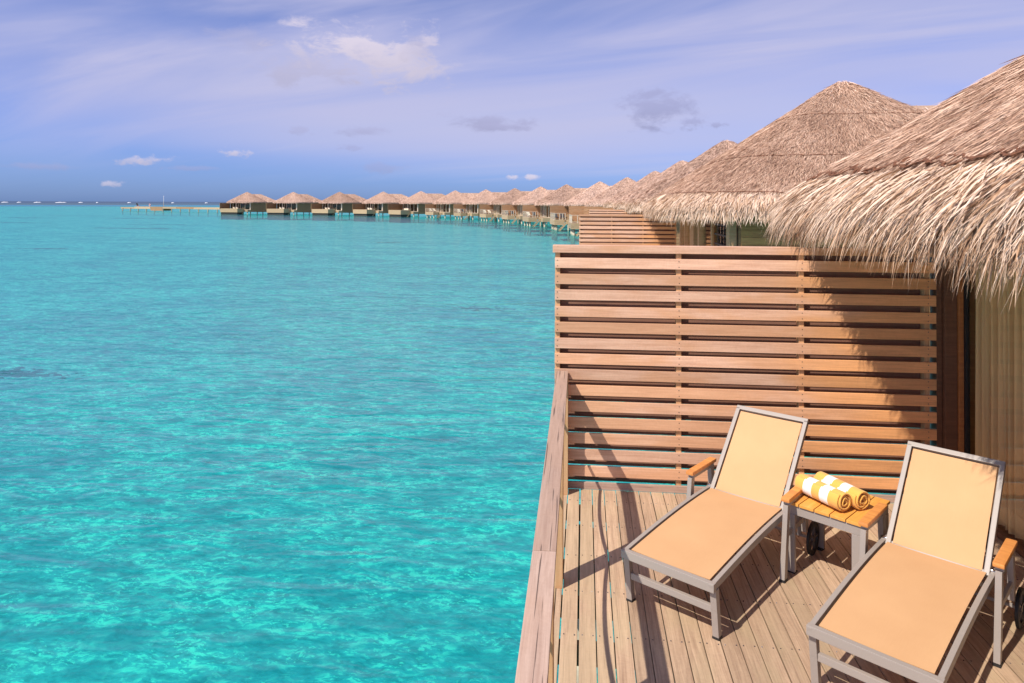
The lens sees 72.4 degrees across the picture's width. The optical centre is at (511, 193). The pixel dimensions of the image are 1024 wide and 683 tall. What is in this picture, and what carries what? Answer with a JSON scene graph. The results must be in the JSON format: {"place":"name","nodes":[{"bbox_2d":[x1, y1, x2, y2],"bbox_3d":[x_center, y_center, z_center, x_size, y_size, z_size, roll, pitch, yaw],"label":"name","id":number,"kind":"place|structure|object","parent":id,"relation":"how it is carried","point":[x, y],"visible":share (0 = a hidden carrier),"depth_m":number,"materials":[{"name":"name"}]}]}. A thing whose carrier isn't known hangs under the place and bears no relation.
{"place":"outdoors","nodes":[
{"label":"outdoors","id":0,"kind":"place"},
{"bbox_2d":[0,203,219,204],"bbox_3d":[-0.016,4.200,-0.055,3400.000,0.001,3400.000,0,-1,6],"label":"reef water","id":1,"kind":"structure","parent":0,"point":[93,204],"depth_m":1051.64,"materials":[{"name":"teal liquid"}]},
{"bbox_2d":[0,201,225,203],"bbox_3d":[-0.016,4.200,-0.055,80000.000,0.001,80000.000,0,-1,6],"label":"deep sea","id":2,"kind":"structure","parent":0,"point":[117,202],"depth_m":3147.64,"materials":[{"name":"liquid"}]},
{"bbox_2d":[1,202,173,202],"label":"breaking surf","id":3,"kind":"structure","parent":2,"relation":"on","point":[55,202],"depth_m":1926.77,"materials":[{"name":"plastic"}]},
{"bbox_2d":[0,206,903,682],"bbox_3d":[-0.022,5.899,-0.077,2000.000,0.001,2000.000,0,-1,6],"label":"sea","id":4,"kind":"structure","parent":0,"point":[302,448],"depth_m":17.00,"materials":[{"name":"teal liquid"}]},
{"bbox_2d":[0,366,87,379],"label":"coral patch","id":5,"kind":"object","parent":4,"relation":"on","point":[17,372],"visible":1,"depth_m":23.77,"materials":[{"name":"teal liquid"}]},
{"bbox_2d":[121,218,172,218],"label":"coral patch","id":6,"kind":"object","parent":4,"relation":"on","point":[142,218],"visible":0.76,"depth_m":243.48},
{"bbox_2d":[128,224,183,224],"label":"coral patch","id":7,"kind":"object","parent":4,"relation":"on","point":[156,224],"visible":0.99,"depth_m":179.79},
{"bbox_2d":[121,207,219,216],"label":"jetty","id":8,"kind":"object","parent":4,"relation":"on","point":[162,209],"visible":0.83,"depth_m":292.64,"materials":[{"name":"wood"}]},
{"bbox_2d":[220,192,276,219],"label":"thatched villa","id":9,"kind":"object","parent":4,"relation":"on","point":[247,202],"visible":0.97,"depth_m":237.92,"materials":[{"name":"brown plant"}]},
{"bbox_2d":[266,192,322,219],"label":"thatched villa","id":10,"kind":"object","parent":4,"relation":"on","point":[293,202],"visible":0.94,"depth_m":233.02,"materials":[{"name":"brown plant"}]},
{"bbox_2d":[311,192,366,220],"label":"thatched villa","id":11,"kind":"object","parent":4,"relation":"on","point":[339,202],"visible":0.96,"depth_m":226.54,"materials":[{"name":"brown plant"}]},
{"bbox_2d":[352,192,407,221],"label":"thatched villa","id":12,"kind":"object","parent":4,"relation":"on","point":[379,203],"visible":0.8,"depth_m":217.85,"materials":[{"name":"brown plant"}]},
{"bbox_2d":[388,191,444,222],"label":"thatched villa","id":13,"kind":"object","parent":4,"relation":"on","point":[413,204],"visible":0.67,"depth_m":205.94,"materials":[{"name":"brown plant"}]},
{"bbox_2d":[425,190,477,224],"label":"thatched villa","id":14,"kind":"object","parent":4,"relation":"on","point":[445,204],"visible":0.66,"depth_m":192.94,"materials":[{"name":"brown plant"}]},
{"bbox_2d":[454,190,506,226],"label":"thatched villa","id":15,"kind":"object","parent":4,"relation":"on","point":[471,206],"visible":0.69,"depth_m":177.63,"materials":[{"name":"brown plant"}]},
{"bbox_2d":[453,306,515,310],"bbox_3d":[-1.536,6.374,38.981,3.853,0.080,1.804,0,-1,6],"label":"coral patch","id":16,"kind":"object","parent":4,"relation":"on","point":[477,308],"visible":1,"depth_m":38.97,"materials":[{"name":"teal liquid"}]},
{"bbox_2d":[480,188,533,228],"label":"thatched villa","id":17,"kind":"object","parent":4,"relation":"on","point":[510,197],"visible":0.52,"depth_m":161.13,"materials":[{"name":"brown plant"}]},
{"bbox_2d":[502,187,560,231],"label":"thatched villa","id":18,"kind":"object","parent":4,"relation":"on","point":[534,196],"visible":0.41,"depth_m":143.90,"materials":[{"name":"brown plant"}]},
{"bbox_2d":[522,184,586,236],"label":"thatched villa","id":19,"kind":"object","parent":4,"relation":"on","point":[561,196],"visible":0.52,"depth_m":126.24,"materials":[{"name":"brown plant"}]},
{"bbox_2d":[550,181,610,240],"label":"thatched villa","id":20,"kind":"object","parent":4,"relation":"on","point":[582,198],"visible":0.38,"depth_m":108.73,"materials":[{"name":"brown plant"}]},
{"bbox_2d":[569,177,635,244],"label":"thatched villa","id":21,"kind":"object","parent":4,"relation":"on","point":[599,200],"visible":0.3,"depth_m":90.96,"materials":[{"name":"brown plant"}]},
{"bbox_2d":[584,171,659,213],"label":"thatched villa","id":22,"kind":"object","parent":4,"relation":"on","point":[609,203],"visible":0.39,"depth_m":72.63,"materials":[{"name":"brown plant"}]},
{"bbox_2d":[588,160,687,213],"bbox_3d":[16.056,2.052,55.757,19.810,9.474,10.932,0,-1,5],"label":"thatched villa","id":23,"kind":"object","parent":4,"relation":"on","point":[620,203],"visible":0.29,"depth_m":54.64,"materials":[{"name":"brown plant"}]},
{"bbox_2d":[589,140,736,245],"bbox_3d":[14.038,1.807,37.588,19.807,9.474,10.932,0,-1,7],"label":"thatched villa","id":24,"kind":"object","parent":4,"relation":"on","point":[634,205],"visible":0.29,"depth_m":36.25,"materials":[{"name":"brown plant"}]},
{"bbox_2d":[579,80,936,452],"bbox_3d":[11.777,1.539,19.576,19.807,9.522,10.988,0,-1,6],"label":"thatched villa","id":25,"kind":"object","parent":4,"relation":"on","point":[729,196],"visible":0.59,"depth_m":17.43,"materials":[{"name":"brown plant"}]},
{"bbox_2d":[713,218,725,245],"bbox_3d":[5.074,1.666,16.995,0.050,2.210,1.790,0,-1,6],"label":"sliding door","id":26,"kind":"structure","parent":25,"relation":"in","point":[714,223],"depth_m":17.37,"materials":[{"name":"glass"}]},
{"bbox_2d":[554,489,1023,682],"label":"deck","id":27,"kind":"structure","parent":4,"relation":"on","point":[767,616],"depth_m":4.41,"materials":[{"name":"brown wood"}]},
{"bbox_2d":[515,371,567,682],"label":"deck railing","id":28,"kind":"object","parent":27,"relation":"on","point":[535,663],"visible":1,"depth_m":3.19,"materials":[{"name":"brown wood"}]},
{"bbox_2d":[621,405,818,640],"bbox_3d":[1.525,2.206,4.986,0.805,0.931,1.754,0,-1,41],"label":"sun lounger","id":29,"kind":"object","parent":27,"relation":"on","point":[700,538],"visible":0.94,"depth_m":4.96,"materials":[{"name":"beige fabric"}]},
{"bbox_2d":[553,244,936,502],"bbox_3d":[2.039,1.582,6.302,3.343,2.212,0.128,0,-1,6],"label":"privacy screen","id":30,"kind":"object","parent":27,"relation":"on","point":[689,331],"visible":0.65,"depth_m":6.28,"materials":[{"name":"brown wood"}]},
{"bbox_2d":[788,494,889,573],"bbox_3d":[2.306,2.424,4.960,0.537,0.500,0.522,1,-1,-44],"label":"side table","id":31,"kind":"object","parent":27,"relation":"on","point":[821,514],"visible":0.37,"depth_m":4.85,"materials":[{"name":"brown wood"}]},
{"bbox_2d":[794,473,851,510],"bbox_3d":[2.185,2.100,4.929,0.137,0.124,0.389,1,-1,-24],"label":"rolled towel","id":32,"kind":"object","parent":31,"relation":"on","point":[831,496],"visible":0.98,"depth_m":4.86,"materials":[{"name":"fabric"}]},
{"bbox_2d":[813,471,870,509],"bbox_3d":[2.332,2.102,4.967,0.136,0.124,0.389,-21,7,-20],"label":"rolled towel","id":33,"kind":"object","parent":31,"relation":"on","point":[861,499],"visible":0.69,"depth_m":4.85,"materials":[{"name":"yellow fabric"}]},
{"bbox_2d":[762,54,1023,557],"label":"thatched villa","id":34,"kind":"object","parent":27,"relation":"on","point":[944,180],"visible":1,"depth_m":4.81,"materials":[{"name":"beige plant"}]},
{"bbox_2d":[975,254,1023,539],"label":"curtain","id":35,"kind":"object","parent":34,"relation":"hanging from","point":[999,400],"visible":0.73,"depth_m":5.58,"materials":[{"name":"fabric"}]},
{"bbox_2d":[806,441,1023,682],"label":"sun lounger","id":36,"kind":"object","parent":27,"relation":"on","point":[900,597],"visible":1,"depth_m":4.14,"materials":[{"name":"beige fabric"}]},
{"bbox_2d":[0,0,1023,205],"label":"sky","id":37,"kind":"structure","parent":0,"point":[101,100],"materials":[{"name":"blue"}]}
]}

